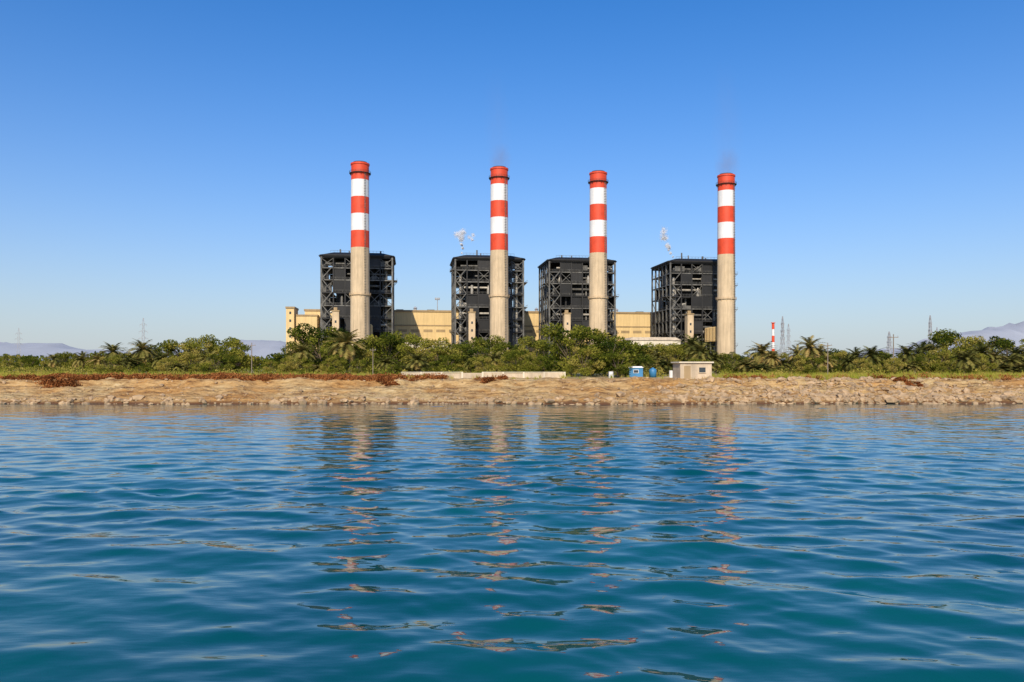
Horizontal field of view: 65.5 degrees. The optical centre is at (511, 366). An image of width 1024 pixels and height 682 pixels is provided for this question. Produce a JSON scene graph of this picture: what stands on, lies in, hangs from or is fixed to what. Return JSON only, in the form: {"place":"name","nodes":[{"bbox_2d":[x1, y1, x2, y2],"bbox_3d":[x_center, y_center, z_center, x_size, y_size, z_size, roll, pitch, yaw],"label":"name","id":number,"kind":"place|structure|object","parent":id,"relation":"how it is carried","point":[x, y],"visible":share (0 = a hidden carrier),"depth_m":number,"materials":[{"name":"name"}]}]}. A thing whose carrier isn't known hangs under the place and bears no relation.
{"place":"outdoors","nodes":[
{"label":"outdoors","id":0,"kind":"place"},
{"bbox_2d":[0,339,285,364],"bbox_3d":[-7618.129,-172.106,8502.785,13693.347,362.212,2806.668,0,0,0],"label":"distant mountains","id":1,"kind":"structure","parent":0,"point":[264,348],"depth_m":8578.42,"materials":[{"name":"stone"}]},
{"bbox_2d":[0,403,1023,681],"bbox_3d":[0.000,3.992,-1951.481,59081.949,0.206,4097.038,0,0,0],"label":"sea water","id":2,"kind":"structure","parent":0,"point":[518,543],"depth_m":18.03,"materials":[{"name":"liquid"}]},
{"bbox_2d":[0,369,1023,404],"bbox_3d":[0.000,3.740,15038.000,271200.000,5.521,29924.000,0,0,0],"label":"ground","id":3,"kind":"structure","parent":0,"point":[521,387],"depth_m":91.67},
{"bbox_2d":[93,355,124,373],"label":"broadleaf tree","id":4,"kind":"object","parent":3,"relation":"on","point":[108,370],"visible":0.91,"depth_m":123.39,"materials":[{"name":"green plant"}]},
{"bbox_2d":[98,342,128,363],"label":"date palm","id":5,"kind":"object","parent":3,"relation":"on","point":[112,349],"visible":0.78,"depth_m":149.62,"materials":[{"name":"green plant"}]},
{"bbox_2d":[124,339,157,362],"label":"date palm","id":6,"kind":"object","parent":3,"relation":"on","point":[141,353],"visible":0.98,"depth_m":149.63,"materials":[{"name":"green plant"}]},
{"bbox_2d":[153,357,179,372],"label":"shrub","id":7,"kind":"object","parent":3,"relation":"on","point":[161,366],"visible":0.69,"depth_m":125.05,"materials":[{"name":"green plant"}]},
{"bbox_2d":[155,337,202,372],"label":"broadleaf tree","id":8,"kind":"object","parent":3,"relation":"on","point":[173,344],"visible":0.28,"depth_m":153.34,"materials":[{"name":"green plant"}]},
{"bbox_2d":[176,351,201,371],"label":"broadleaf tree","id":9,"kind":"object","parent":3,"relation":"on","point":[187,355],"visible":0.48,"depth_m":143.30,"materials":[{"name":"green plant"}]},
{"bbox_2d":[178,340,219,363],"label":"broadleaf tree","id":10,"kind":"object","parent":3,"relation":"on","point":[192,349],"visible":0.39,"depth_m":149.00,"materials":[{"name":"green plant"}]},
{"bbox_2d":[197,351,235,372],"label":"broadleaf tree","id":11,"kind":"object","parent":3,"relation":"on","point":[206,366],"visible":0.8,"depth_m":118.57,"materials":[{"name":"green plant"}]},
{"bbox_2d":[199,334,244,367],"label":"broadleaf tree","id":12,"kind":"object","parent":3,"relation":"on","point":[206,340],"visible":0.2,"depth_m":158.25,"materials":[{"name":"green plant"}]},
{"bbox_2d":[214,339,261,369],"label":"broadleaf tree","id":13,"kind":"object","parent":3,"relation":"on","point":[245,362],"visible":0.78,"depth_m":148.70,"materials":[{"name":"green plant"}]},
{"bbox_2d":[277,356,301,372],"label":"broadleaf tree","id":14,"kind":"object","parent":3,"relation":"on","point":[289,362],"visible":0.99,"depth_m":118.67,"materials":[{"name":"green plant"}]},
{"bbox_2d":[284,342,317,365],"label":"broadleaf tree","id":15,"kind":"object","parent":3,"relation":"on","point":[301,353],"visible":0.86,"depth_m":148.89,"materials":[{"name":"green plant"}]},
{"bbox_2d":[287,323,347,367],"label":"broadleaf tree","id":16,"kind":"object","parent":3,"relation":"on","point":[300,335],"visible":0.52,"depth_m":157.96,"materials":[{"name":"green plant"}]},
{"bbox_2d":[325,355,346,372],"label":"broadleaf tree","id":17,"kind":"object","parent":3,"relation":"on","point":[336,368],"visible":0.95,"depth_m":117.54,"materials":[{"name":"green plant"}]},
{"bbox_2d":[332,307,339,332],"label":"lift tower","id":18,"kind":"structure","parent":3,"relation":"on","point":[336,317],"depth_m":454.87,"materials":[{"name":"concrete"}]},
{"bbox_2d":[324,329,368,370],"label":"date palm","id":19,"kind":"object","parent":3,"relation":"on","point":[344,347],"visible":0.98,"depth_m":129.27,"materials":[{"name":"green plant"}]},
{"bbox_2d":[322,261,387,336],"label":"pipework","id":20,"kind":"object","parent":3,"relation":"on","point":[329,289],"visible":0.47,"depth_m":468.55,"materials":[{"name":"metal"}]},
{"bbox_2d":[320,256,394,353],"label":"steel frame","id":21,"kind":"object","parent":3,"relation":"on","point":[323,286],"visible":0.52,"depth_m":467.99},
{"bbox_2d":[319,249,395,265],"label":"roof","id":22,"kind":"structure","parent":21,"relation":"on","point":[345,254],"depth_m":468.76,"materials":[{"name":"metal"}]},
{"bbox_2d":[322,267,396,332],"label":"gratings","id":23,"kind":"object","parent":21,"relation":"on","point":[331,272],"visible":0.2,"depth_m":482.43,"materials":[{"name":"metal"}]},
{"bbox_2d":[347,358,367,373],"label":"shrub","id":24,"kind":"object","parent":3,"relation":"on","point":[356,369],"visible":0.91,"depth_m":122.34,"materials":[{"name":"green plant"}]},
{"bbox_2d":[326,259,390,336],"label":"wall panels","id":25,"kind":"object","parent":3,"relation":"on","point":[339,287],"visible":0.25,"depth_m":467.54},
{"bbox_2d":[334,261,382,336],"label":"boiler casing","id":26,"kind":"object","parent":3,"relation":"on","point":[374,296],"visible":0.08,"depth_m":474.10,"materials":[{"name":"metal"}]},
{"bbox_2d":[349,161,370,345],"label":"power plant chimney","id":27,"kind":"object","parent":3,"relation":"on","point":[360,293],"visible":0.9,"depth_m":435.57,"materials":[{"name":"concrete"}]},
{"bbox_2d":[349,348,374,373],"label":"broadleaf tree","id":28,"kind":"object","parent":3,"relation":"on","point":[367,355],"visible":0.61,"depth_m":130.06,"materials":[{"name":"green plant"}]},
{"bbox_2d":[353,332,412,372],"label":"broadleaf tree","id":29,"kind":"object","parent":3,"relation":"on","point":[378,342],"visible":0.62,"depth_m":157.70,"materials":[{"name":"green plant"}]},
{"bbox_2d":[385,330,422,360],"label":"broadleaf tree","id":30,"kind":"object","parent":3,"relation":"on","point":[394,351],"visible":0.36,"depth_m":162.81,"materials":[{"name":"green plant"}]},
{"bbox_2d":[396,335,434,371],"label":"broadleaf tree","id":31,"kind":"object","parent":3,"relation":"on","point":[413,340],"visible":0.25,"depth_m":154.15,"materials":[{"name":"green plant"}]},
{"bbox_2d":[399,352,435,371],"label":"date palm","id":32,"kind":"object","parent":3,"relation":"on","point":[418,363],"visible":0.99,"depth_m":118.03,"materials":[{"name":"green plant"}]},
{"bbox_2d":[414,337,462,367],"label":"broadleaf tree","id":33,"kind":"object","parent":3,"relation":"on","point":[438,349],"visible":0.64,"depth_m":138.70,"materials":[{"name":"green plant"}]},
{"bbox_2d":[433,353,463,371],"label":"broadleaf tree","id":34,"kind":"object","parent":3,"relation":"on","point":[453,356],"visible":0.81,"depth_m":118.86,"materials":[{"name":"green plant"}]},
{"bbox_2d":[468,309,475,341],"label":"lift tower","id":35,"kind":"structure","parent":3,"relation":"on","point":[471,323],"depth_m":465.83,"materials":[{"name":"concrete"}]},
{"bbox_2d":[455,344,489,368],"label":"broadleaf tree","id":36,"kind":"object","parent":3,"relation":"on","point":[472,351],"visible":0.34,"depth_m":139.26,"materials":[{"name":"green plant"}]},
{"bbox_2d":[285,306,660,352],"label":"turbine hall","id":37,"kind":"structure","parent":3,"relation":"on","point":[431,324],"depth_m":532.93,"materials":[{"name":"paint"}]},
{"bbox_2d":[401,372,565,378],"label":"boundary wall","id":38,"kind":"structure","parent":3,"relation":"on","point":[458,375],"depth_m":101.00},
{"bbox_2d":[472,356,496,372],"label":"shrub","id":39,"kind":"object","parent":3,"relation":"on","point":[486,366],"visible":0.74,"depth_m":118.02,"materials":[{"name":"green plant"}]},
{"bbox_2d":[452,261,521,342],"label":"wall panels","id":40,"kind":"object","parent":3,"relation":"on","point":[483,301],"visible":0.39,"depth_m":476.99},
{"bbox_2d":[463,263,510,353],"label":"boiler casing","id":41,"kind":"object","parent":3,"relation":"on","point":[471,275],"visible":0.08,"depth_m":483.57,"materials":[{"name":"metal"}]},
{"bbox_2d":[468,334,506,369],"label":"broadleaf tree","id":42,"kind":"object","parent":3,"relation":"on","point":[480,342],"visible":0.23,"depth_m":155.12,"materials":[{"name":"green plant"}]},
{"bbox_2d":[456,264,519,353],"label":"pipework","id":43,"kind":"object","parent":3,"relation":"on","point":[461,315],"visible":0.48,"depth_m":479.14,"materials":[{"name":"metal"}]},
{"bbox_2d":[450,259,527,354],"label":"steel frame","id":44,"kind":"object","parent":3,"relation":"on","point":[520,288],"visible":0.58,"depth_m":478.88,"materials":[{"name":"metal"}]},
{"bbox_2d":[450,250,525,266],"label":"roof","id":45,"kind":"structure","parent":44,"relation":"on","point":[459,263],"depth_m":480.29,"materials":[{"name":"metal"}]},
{"bbox_2d":[450,269,526,344],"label":"gratings","id":46,"kind":"object","parent":44,"relation":"on","point":[461,272],"visible":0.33,"depth_m":491.15,"materials":[{"name":"metal"}]},
{"bbox_2d":[489,166,509,353],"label":"power plant chimney","id":47,"kind":"object","parent":3,"relation":"on","point":[499,178],"visible":0.96,"depth_m":446.58,"materials":[{"name":"concrete"}]},
{"bbox_2d":[490,341,524,371],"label":"broadleaf tree","id":48,"kind":"object","parent":3,"relation":"on","point":[495,349],"visible":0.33,"depth_m":139.23,"materials":[{"name":"green plant"}]},
{"bbox_2d":[0,351,1021,369],"bbox_3d":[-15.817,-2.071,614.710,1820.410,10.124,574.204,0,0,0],"label":"distant tree line","id":49,"kind":"object","parent":3,"relation":"on","point":[266,359],"visible":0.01,"depth_m":357.38,"materials":[{"name":"green plant"}]},
{"bbox_2d":[0,375,1023,404],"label":"shore rocks","id":50,"kind":"object","parent":3,"relation":"on","point":[846,396],"visible":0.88,"depth_m":86.89,"materials":[{"name":"stone"}]},
{"bbox_2d":[0,371,1023,387],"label":"dry scrub","id":51,"kind":"object","parent":3,"relation":"on","point":[386,380],"visible":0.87,"depth_m":96.12,"materials":[{"name":"plant"}]},
{"bbox_2d":[0,365,1023,376],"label":"undergrowth shrubs","id":52,"kind":"object","parent":3,"relation":"on","point":[86,370],"visible":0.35,"depth_m":116.89,"materials":[{"name":"green plant"}]},
{"bbox_2d":[0,369,1023,380],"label":"shore grass","id":53,"kind":"structure","parent":3,"relation":"on","point":[829,375],"depth_m":103.60,"materials":[{"name":"plant"}]},
{"bbox_2d":[498,349,536,371],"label":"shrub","id":54,"kind":"object","parent":3,"relation":"on","point":[520,366],"visible":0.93,"depth_m":115.76,"materials":[{"name":"green plant"}]},
{"bbox_2d":[514,335,551,361],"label":"broadleaf tree","id":55,"kind":"object","parent":3,"relation":"on","point":[528,341],"visible":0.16,"depth_m":153.07,"materials":[{"name":"green plant"}]},
{"bbox_2d":[530,340,566,366],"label":"broadleaf tree","id":56,"kind":"object","parent":3,"relation":"on","point":[539,345],"visible":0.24,"depth_m":149.00,"materials":[{"name":"green plant"}]},
{"bbox_2d":[552,266,588,341],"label":"boiler casing","id":57,"kind":"object","parent":3,"relation":"on","point":[573,292],"visible":0.03,"depth_m":493.98,"materials":[{"name":"metal"}]},
{"bbox_2d":[538,322,603,374],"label":"broadleaf tree","id":58,"kind":"object","parent":3,"relation":"on","point":[563,354],"visible":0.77,"depth_m":110.96,"materials":[{"name":"green plant"}]},
{"bbox_2d":[541,263,613,354],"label":"wall panels","id":59,"kind":"object","parent":3,"relation":"on","point":[576,301],"visible":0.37,"depth_m":487.45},
{"bbox_2d":[539,261,618,354],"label":"steel frame","id":60,"kind":"object","parent":3,"relation":"on","point":[546,300],"visible":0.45,"depth_m":489.76,"materials":[{"name":"metal"}]},
{"bbox_2d":[537,255,616,268],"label":"roof","id":61,"kind":"structure","parent":60,"relation":"on","point":[566,259],"depth_m":489.29,"materials":[{"name":"metal"}]},
{"bbox_2d":[550,265,611,340],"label":"pipework","id":62,"kind":"object","parent":3,"relation":"on","point":[585,268],"visible":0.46,"depth_m":489.15,"materials":[{"name":"paint"}]},
{"bbox_2d":[562,344,605,375],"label":"broadleaf tree","id":63,"kind":"object","parent":3,"relation":"on","point":[584,370],"visible":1,"depth_m":105.37,"materials":[{"name":"green plant"}]},
{"bbox_2d":[552,324,618,375],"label":"broadleaf tree","id":64,"kind":"object","parent":3,"relation":"on","point":[597,332],"visible":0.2,"depth_m":115.95,"materials":[{"name":"green plant"}]},
{"bbox_2d":[588,170,607,345],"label":"power plant chimney","id":65,"kind":"object","parent":3,"relation":"on","point":[598,183],"visible":0.88,"depth_m":456.56,"materials":[{"name":"concrete"}]},
{"bbox_2d":[576,333,650,375],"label":"broadleaf tree","id":66,"kind":"object","parent":3,"relation":"on","point":[605,346],"visible":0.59,"depth_m":108.66,"materials":[{"name":"green plant"}]},
{"bbox_2d":[603,350,631,377],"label":"broadleaf tree","id":67,"kind":"object","parent":3,"relation":"on","point":[619,369],"visible":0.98,"depth_m":105.67,"materials":[{"name":"green plant"}]},
{"bbox_2d":[607,340,654,365],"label":"broadleaf tree","id":68,"kind":"object","parent":3,"relation":"on","point":[637,347],"visible":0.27,"depth_m":139.08,"materials":[{"name":"green plant"}]},
{"bbox_2d":[621,337,680,348],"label":"warehouse","id":69,"kind":"structure","parent":3,"relation":"on","point":[655,340],"depth_m":392.36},
{"bbox_2d":[649,359,678,375],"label":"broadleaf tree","id":70,"kind":"object","parent":3,"relation":"on","point":[664,367],"visible":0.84,"depth_m":118.45,"materials":[{"name":"green plant"}]},
{"bbox_2d":[653,343,685,364],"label":"broadleaf tree","id":71,"kind":"object","parent":3,"relation":"on","point":[676,350],"visible":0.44,"depth_m":139.05,"materials":[{"name":"green plant"}]},
{"bbox_2d":[667,267,716,350],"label":"boiler casing","id":72,"kind":"object","parent":3,"relation":"on","point":[685,293],"visible":0.09,"depth_m":500.46,"materials":[{"name":"metal"}]},
{"bbox_2d":[671,362,713,378],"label":"pump house","id":73,"kind":"structure","parent":3,"relation":"on","point":[690,370],"depth_m":97.63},
{"bbox_2d":[674,334,711,361],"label":"date palm","id":74,"kind":"object","parent":3,"relation":"on","point":[691,341],"visible":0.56,"depth_m":138.83,"materials":[{"name":"green plant"}]},
{"bbox_2d":[671,266,716,352],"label":"pipework","id":75,"kind":"object","parent":3,"relation":"on","point":[674,305],"visible":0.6,"depth_m":494.66,"materials":[{"name":"paint"}]},
{"bbox_2d":[651,263,737,351],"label":"steel frame","id":76,"kind":"object","parent":3,"relation":"on","point":[669,303],"visible":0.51,"depth_m":494.12,"materials":[{"name":"metal"}]},
{"bbox_2d":[652,264,716,344],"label":"wall panels","id":77,"kind":"object","parent":76,"relation":"attached to","point":[707,291],"visible":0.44,"depth_m":494.40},
{"bbox_2d":[650,253,735,269],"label":"roof","id":78,"kind":"structure","parent":76,"relation":"on","point":[701,260],"depth_m":496.64,"materials":[{"name":"metal"}]},
{"bbox_2d":[684,311,706,356],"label":"lift tower","id":79,"kind":"structure","parent":3,"relation":"on","point":[689,323],"depth_m":481.87,"materials":[{"name":"concrete"}]},
{"bbox_2d":[681,341,717,364],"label":"date palm","id":80,"kind":"object","parent":3,"relation":"on","point":[699,354],"visible":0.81,"depth_m":128.91,"materials":[{"name":"green plant"}]},
{"bbox_2d":[704,327,716,352],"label":"flue duct","id":81,"kind":"object","parent":3,"relation":"on","point":[710,334],"visible":0.38,"depth_m":482.83,"materials":[{"name":"metal"}]},
{"bbox_2d":[716,173,736,355],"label":"power plant chimney","id":82,"kind":"object","parent":3,"relation":"on","point":[726,304],"visible":0.97,"depth_m":462.60,"materials":[{"name":"concrete"}]},
{"bbox_2d":[722,351,744,372],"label":"broadleaf tree","id":83,"kind":"object","parent":3,"relation":"on","point":[735,356],"visible":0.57,"depth_m":133.72,"materials":[{"name":"green plant"}]},
{"bbox_2d":[732,358,762,373],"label":"date palm","id":84,"kind":"object","parent":3,"relation":"on","point":[742,365],"visible":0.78,"depth_m":118.51,"materials":[{"name":"green plant"}]},
{"bbox_2d":[746,341,778,363],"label":"date palm","id":85,"kind":"object","parent":3,"relation":"on","point":[760,349],"visible":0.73,"depth_m":138.91,"materials":[{"name":"green plant"}]},
{"bbox_2d":[759,349,786,367],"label":"date palm","id":86,"kind":"object","parent":3,"relation":"on","point":[770,359],"visible":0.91,"depth_m":134.13,"materials":[{"name":"green plant"}]},
{"bbox_2d":[793,354,812,374],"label":"broadleaf tree","id":87,"kind":"object","parent":3,"relation":"on","point":[800,364],"visible":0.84,"depth_m":116.36,"materials":[{"name":"green plant"}]},
{"bbox_2d":[794,335,825,361],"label":"date palm","id":88,"kind":"object","parent":3,"relation":"on","point":[810,348],"visible":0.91,"depth_m":128.95,"materials":[{"name":"green plant"}]},
{"bbox_2d":[803,356,828,373],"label":"broadleaf tree","id":89,"kind":"object","parent":3,"relation":"on","point":[817,360],"visible":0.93,"depth_m":112.61,"materials":[{"name":"green plant"}]},
{"bbox_2d":[837,354,860,370],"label":"date palm","id":90,"kind":"object","parent":3,"relation":"on","point":[847,361],"visible":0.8,"depth_m":125.83,"materials":[{"name":"green plant"}]},
{"bbox_2d":[854,346,889,366],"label":"date palm","id":91,"kind":"object","parent":3,"relation":"on","point":[871,354],"visible":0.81,"depth_m":128.75,"materials":[{"name":"green plant"}]},
{"bbox_2d":[875,357,906,374],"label":"broadleaf tree","id":92,"kind":"object","parent":3,"relation":"on","point":[895,366],"visible":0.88,"depth_m":111.64,"materials":[{"name":"green plant"}]},
{"bbox_2d":[890,343,925,362],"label":"date palm","id":93,"kind":"object","parent":3,"relation":"on","point":[906,357],"visible":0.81,"depth_m":129.53,"materials":[{"name":"green plant"}]},
{"bbox_2d":[901,340,941,363],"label":"date palm","id":94,"kind":"object","parent":3,"relation":"on","point":[923,347],"visible":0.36,"depth_m":139.62,"materials":[{"name":"green plant"}]},
{"bbox_2d":[908,353,940,372],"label":"broadleaf tree","id":95,"kind":"object","parent":3,"relation":"on","point":[921,361],"visible":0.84,"depth_m":122.08,"materials":[{"name":"green plant"}]},
{"bbox_2d":[922,347,956,372],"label":"broadleaf tree","id":96,"kind":"object","parent":3,"relation":"on","point":[945,353],"visible":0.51,"depth_m":122.07,"materials":[{"name":"green plant"}]},
{"bbox_2d":[925,328,977,366],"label":"broadleaf tree","id":97,"kind":"object","parent":3,"relation":"on","point":[940,337],"visible":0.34,"depth_m":143.49,"materials":[{"name":"green plant"}]},
{"bbox_2d":[935,336,991,369],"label":"broadleaf tree","id":98,"kind":"object","parent":3,"relation":"on","point":[958,346],"visible":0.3,"depth_m":138.89,"materials":[{"name":"green plant"}]},
{"bbox_2d":[947,349,984,373],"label":"date palm","id":99,"kind":"object","parent":3,"relation":"on","point":[967,361],"visible":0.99,"depth_m":111.30,"materials":[{"name":"green plant"}]},
{"bbox_2d":[961,341,1001,369],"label":"date palm","id":100,"kind":"object","parent":3,"relation":"on","point":[981,348],"visible":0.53,"depth_m":129.55,"materials":[{"name":"green plant"}]},
{"bbox_2d":[975,353,997,372],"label":"broadleaf tree","id":101,"kind":"object","parent":3,"relation":"on","point":[985,369],"visible":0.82,"depth_m":117.51,"materials":[{"name":"green plant"}]},
{"bbox_2d":[968,335,1015,368],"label":"broadleaf tree","id":102,"kind":"object","parent":3,"relation":"on","point":[976,338],"visible":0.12,"depth_m":139.76,"materials":[{"name":"green plant"}]},
{"bbox_2d":[987,335,1023,372],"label":"broadleaf tree","id":103,"kind":"object","parent":3,"relation":"on","point":[1001,342],"visible":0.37,"depth_m":134.85,"materials":[{"name":"green plant"}]},
{"bbox_2d":[994,353,1023,373],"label":"date palm","id":104,"kind":"object","parent":3,"relation":"on","point":[1010,362],"visible":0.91,"depth_m":122.54,"materials":[{"name":"green plant"}]},
{"bbox_2d":[997,345,1023,373],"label":"date palm","id":105,"kind":"object","parent":3,"relation":"on","point":[1017,350],"visible":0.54,"depth_m":129.51,"materials":[{"name":"green plant"}]},
{"bbox_2d":[0,0,1023,355],"label":"sky","id":106,"kind":"structure","parent":0,"point":[182,167],"materials":[{"name":"blue"}]},
{"bbox_2d":[743,321,1023,358],"bbox_3d":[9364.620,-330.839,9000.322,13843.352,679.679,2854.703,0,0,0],"label":"distant mountains","id":107,"kind":"structure","parent":0,"point":[1014,332],"depth_m":9391.90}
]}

